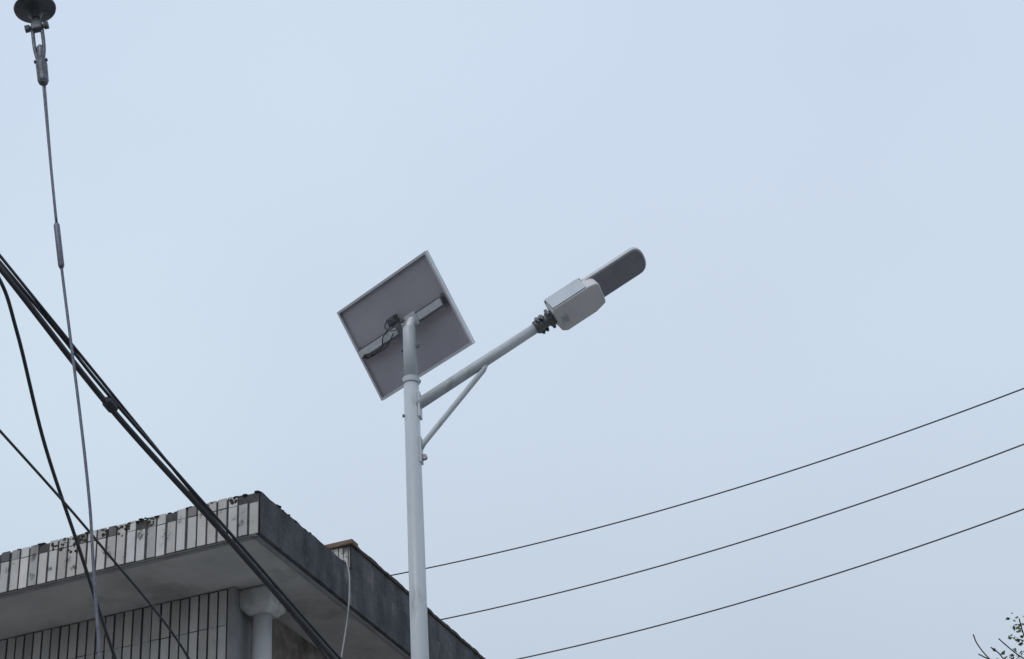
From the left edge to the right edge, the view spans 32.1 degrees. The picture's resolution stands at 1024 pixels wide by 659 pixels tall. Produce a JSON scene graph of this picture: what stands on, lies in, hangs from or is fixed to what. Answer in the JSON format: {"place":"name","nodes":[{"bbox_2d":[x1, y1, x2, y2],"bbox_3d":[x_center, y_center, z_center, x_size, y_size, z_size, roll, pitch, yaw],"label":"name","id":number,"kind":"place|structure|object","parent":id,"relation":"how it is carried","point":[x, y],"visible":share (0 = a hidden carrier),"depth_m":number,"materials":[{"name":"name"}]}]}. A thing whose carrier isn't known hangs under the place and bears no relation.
{"place":"outdoors","nodes":[
{"label":"outdoors","id":0,"kind":"place"},
{"bbox_2d":[5,490,351,568],"bbox_3d":[-5.209,2.534,15.179,7.719,0.181,1.711,-13,-32,16],"label":"roof edge moss","id":1,"kind":"object","parent":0,"point":[147,522],"visible":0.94,"depth_m":13.83,"materials":[{"name":"black plant"}]},
{"bbox_2d":[0,0,1023,658],"label":"sky","id":2,"kind":"structure","parent":0,"point":[822,201],"materials":[{"name":"blue"}]},
{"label":"pavement","id":3,"kind":"structure","parent":0,"visible":0},
{"bbox_2d":[13,0,101,658],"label":"guy wire assembly","id":4,"kind":"object","parent":3,"relation":"on","point":[37,14],"visible":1,"depth_m":10.78,"materials":[{"name":"metal"}]},
{"bbox_2d":[0,589,227,658],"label":"walls","id":5,"kind":"structure","parent":3,"relation":"on","point":[169,637],"depth_m":14.32,"materials":[{"name":"tile"}]},
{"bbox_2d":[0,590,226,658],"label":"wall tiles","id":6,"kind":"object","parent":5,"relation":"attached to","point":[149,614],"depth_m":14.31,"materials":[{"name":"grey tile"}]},
{"bbox_2d":[0,254,341,658],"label":"service cables","id":7,"kind":"object","parent":5,"relation":"attached to","point":[112,404],"visible":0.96,"depth_m":10.62,"materials":[{"name":"black rubber"}]},
{"bbox_2d":[0,529,404,658],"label":"roof slab","id":8,"kind":"structure","parent":5,"relation":"on","point":[195,574],"depth_m":14.22,"materials":[{"name":"grey concrete"}]},
{"bbox_2d":[0,536,253,598],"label":"drip edge front","id":9,"kind":"object","parent":8,"relation":"attached to","point":[125,567],"visible":1,"depth_m":13.70,"materials":[{"name":"grey concrete"}]},
{"bbox_2d":[0,493,259,593],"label":"fascia tiles","id":10,"kind":"object","parent":8,"relation":"attached to","point":[172,541],"visible":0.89,"depth_m":13.74,"materials":[{"name":"white tile"}]},
{"bbox_2d":[331,547,347,562],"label":"parapet end tiles","id":11,"kind":"object","parent":8,"relation":"on","point":[341,555],"visible":0.29,"depth_m":15.00,"materials":[{"name":"white tile"}]},
{"bbox_2d":[338,546,350,566],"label":"parapet","id":12,"kind":"structure","parent":8,"relation":"on","point":[349,556],"depth_m":14.99,"materials":[{"name":"concrete"}]},
{"bbox_2d":[325,539,357,548],"bbox_3d":[-1.473,1.848,15.084,0.326,0.042,0.130,-15,-32,18],"label":"parapet end cap","id":13,"kind":"object","parent":12,"relation":"on","point":[342,543],"visible":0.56,"depth_m":15.02,"materials":[{"name":"brown concrete"}]},
{"bbox_2d":[330,544,485,658],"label":"parapet capping","id":14,"kind":"object","parent":12,"relation":"on","point":[406,591],"visible":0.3,"depth_m":15.93,"materials":[{"name":"black concrete"}]},
{"bbox_2d":[256,492,458,658],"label":"fascia side","id":15,"kind":"structure","parent":8,"relation":"attached to","point":[290,539],"depth_m":14.50,"materials":[{"name":"concrete"}]},
{"bbox_2d":[254,536,410,658],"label":"drip edge","id":16,"kind":"object","parent":15,"relation":"attached to","point":[291,565],"visible":1,"depth_m":14.40,"materials":[{"name":"grey concrete"}]},
{"bbox_2d":[351,546,480,658],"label":"parapet side face","id":17,"kind":"object","parent":8,"relation":"on","point":[379,580],"visible":0.81,"depth_m":15.80},
{"bbox_2d":[227,587,250,658],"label":"corner column","id":18,"kind":"structure","parent":5,"relation":"attached to","point":[239,634],"depth_m":14.09,"materials":[{"name":"grey concrete"}]},
{"bbox_2d":[252,613,271,658],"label":"downpipe","id":19,"kind":"object","parent":5,"relation":"attached to","point":[261,635],"visible":1,"depth_m":14.05,"materials":[{"name":"plastic"}]},
{"bbox_2d":[240,585,284,618],"bbox_3d":[-2.000,2.206,14.249,0.284,0.210,0.296,-13,-32,15],"label":"rain hopper","id":20,"kind":"object","parent":5,"relation":"attached to","point":[258,600],"visible":0.66,"depth_m":14.14,"materials":[{"name":"plastic"}]},
{"bbox_2d":[251,618,328,658],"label":"side wall render","id":21,"kind":"object","parent":5,"relation":"attached to","point":[288,642],"depth_m":14.92,"materials":[{"name":"grey concrete"}]},
{"bbox_2d":[340,558,349,656],"bbox_3d":[-1.593,2.875,14.378,0.738,2.040,0.078,-23,-36,29],"label":"loose wire","id":22,"kind":"object","parent":5,"relation":"attached to","point":[347,607],"visible":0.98,"depth_m":14.48,"materials":[{"name":"plastic"}]},
{"bbox_2d":[337,247,645,658],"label":"solar street lamp","id":23,"kind":"object","parent":3,"relation":"on","point":[406,327],"visible":1,"depth_m":11.54,"materials":[{"name":"white metal"}]},
{"bbox_2d":[973,613,1023,658],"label":"leafy tree","id":24,"kind":"object","parent":3,"relation":"on","point":[1010,638],"visible":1,"depth_m":14.57,"materials":[{"name":"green plant"}]},
{"bbox_3d":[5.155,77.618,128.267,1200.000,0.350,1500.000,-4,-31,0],"label":"ground","id":25,"kind":"structure","parent":0,"visible":0},
{"bbox_3d":[-7.510,11.245,28.710,0.598,13.865,1.913,-4,-31,0],"label":"utility pole","id":26,"kind":"object","parent":25,"relation":"on","visible":0},
{"bbox_2d":[391,388,1023,658],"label":"power lines","id":27,"kind":"object","parent":26,"relation":"attached to","point":[747,539],"visible":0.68,"depth_m":25.32,"materials":[{"name":"metal"}]}
]}

